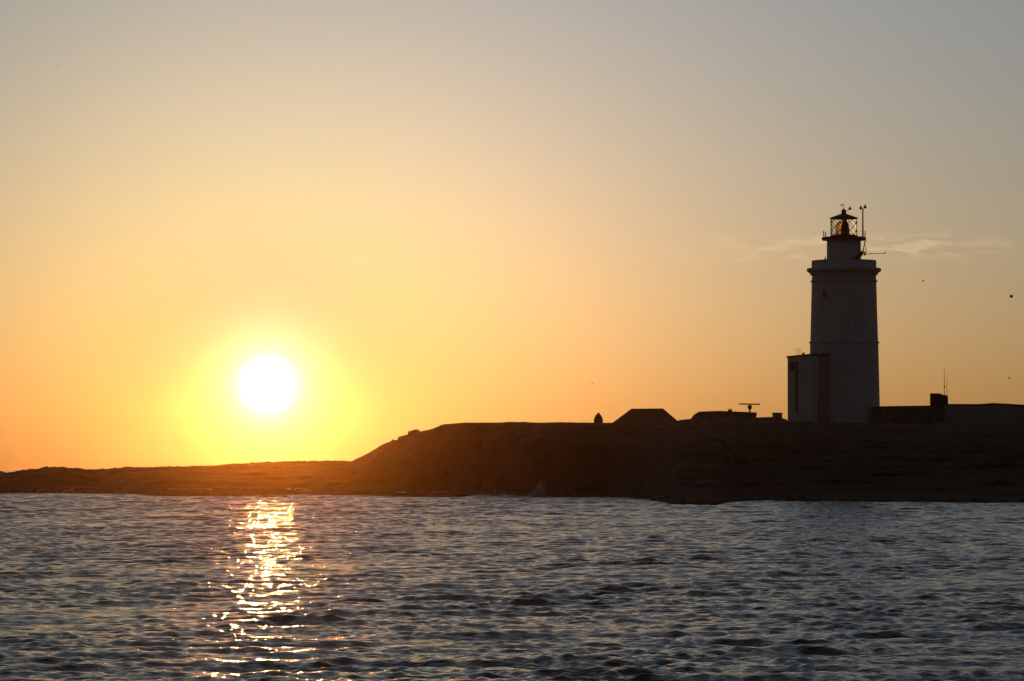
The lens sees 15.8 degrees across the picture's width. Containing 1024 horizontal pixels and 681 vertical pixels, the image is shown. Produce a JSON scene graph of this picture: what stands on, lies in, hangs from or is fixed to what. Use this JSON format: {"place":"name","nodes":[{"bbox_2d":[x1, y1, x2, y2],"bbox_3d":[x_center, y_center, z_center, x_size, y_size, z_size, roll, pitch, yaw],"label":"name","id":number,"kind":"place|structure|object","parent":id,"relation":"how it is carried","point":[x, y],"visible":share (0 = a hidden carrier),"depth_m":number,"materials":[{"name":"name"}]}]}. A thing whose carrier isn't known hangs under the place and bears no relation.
{"place":"outdoors","nodes":[
{"label":"outdoors","id":0,"kind":"place"},
{"bbox_2d":[0,470,1023,680],"bbox_3d":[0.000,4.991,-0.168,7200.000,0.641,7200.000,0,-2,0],"label":"water","id":1,"kind":"structure","parent":0,"point":[138,587],"depth_m":147.11,"materials":[{"name":"grey liquid"}]},
{"bbox_2d":[37,487,684,497],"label":"sea foam","id":2,"kind":"object","parent":1,"relation":"on","point":[497,495],"visible":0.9,"depth_m":634.26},
{"bbox_2d":[525,482,545,496],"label":"sea spray","id":3,"kind":"object","parent":1,"relation":"on","point":[537,492],"visible":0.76,"depth_m":566.40,"materials":[{"name":"liquid"}]},
{"bbox_2d":[0,409,1023,504],"bbox_3d":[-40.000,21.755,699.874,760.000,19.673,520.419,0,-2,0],"label":"headland","id":4,"kind":"structure","parent":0,"point":[723,461],"depth_m":589.53,"materials":[{"name":"brown stone"}]},
{"bbox_2d":[398,435,407,439],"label":"rock ledge","id":5,"kind":"object","parent":4,"relation":"on","point":[402,437],"visible":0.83,"depth_m":690.32,"materials":[{"name":"brown stone"}]},
{"bbox_2d":[407,429,419,436],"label":"boulder","id":6,"kind":"object","parent":4,"relation":"on","point":[412,432],"visible":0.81,"depth_m":688.56,"materials":[{"name":"brown stone"}]},
{"bbox_2d":[594,412,602,422],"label":"stone turret","id":7,"kind":"object","parent":4,"relation":"on","point":[598,418],"visible":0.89,"depth_m":623.35,"materials":[{"name":"concrete"}]},
{"bbox_2d":[613,408,676,422],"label":"hipped house","id":8,"kind":"structure","parent":4,"relation":"on","point":[654,415],"depth_m":622.69,"materials":[{"name":"brown concrete"}]},
{"bbox_2d":[691,410,756,419],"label":"long shed","id":9,"kind":"structure","parent":4,"relation":"on","point":[729,414],"depth_m":621.89,"materials":[{"name":"grey concrete"}]},
{"bbox_2d":[739,403,759,411],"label":"radar scanner","id":10,"kind":"object","parent":9,"relation":"on","point":[749,406],"visible":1,"depth_m":623.76,"materials":[{"name":"metal"}]},
{"bbox_2d":[756,417,786,419],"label":"plateau wall","id":11,"kind":"structure","parent":4,"relation":"on","point":[766,418],"depth_m":626.60,"materials":[{"name":"concrete"}]},
{"bbox_2d":[772,413,781,419],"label":"pale hut","id":12,"kind":"object","parent":4,"relation":"on","point":[776,416],"visible":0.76,"depth_m":623.52,"materials":[{"name":"concrete"}]},
{"bbox_2d":[786,352,829,422],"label":"annex tower","id":13,"kind":"structure","parent":4,"relation":"on","point":[808,387],"depth_m":633.76,"materials":[{"name":"paint"}]},
{"bbox_2d":[790,362,793,370],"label":"window","id":14,"kind":"structure","parent":13,"relation":"in","point":[791,363],"depth_m":635.28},
{"bbox_2d":[807,204,880,422],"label":"lighthouse","id":15,"kind":"object","parent":4,"relation":"on","point":[844,327],"visible":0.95,"depth_m":635.41,"materials":[{"name":"paint"}]},
{"bbox_2d":[852,240,865,258],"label":"gallery ladder","id":16,"kind":"object","parent":15,"relation":"attached to","point":[859,255],"visible":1,"depth_m":639.33,"materials":[{"name":"metal"}]},
{"bbox_2d":[859,205,866,236],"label":"instrument mast","id":17,"kind":"object","parent":15,"relation":"on","point":[862,219],"visible":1,"depth_m":639.77,"materials":[{"name":"metal"}]},
{"bbox_2d":[872,405,943,424],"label":"battery building","id":18,"kind":"structure","parent":4,"relation":"on","point":[923,415],"depth_m":633.93,"materials":[{"name":"concrete"}]},
{"bbox_2d":[930,393,947,404],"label":"lookout cabin","id":19,"kind":"object","parent":18,"relation":"on","point":[938,399],"visible":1,"depth_m":636.02,"materials":[{"name":"metal"}]},
{"bbox_2d":[943,403,1023,421],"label":"pale long wall","id":20,"kind":"structure","parent":4,"relation":"on","point":[954,412],"depth_m":632.55,"materials":[{"name":"concrete"}]},
{"bbox_2d":[0,0,1023,469],"label":"sky","id":21,"kind":"structure","parent":0,"point":[232,231],"materials":[{"name":"orange"}]}
]}

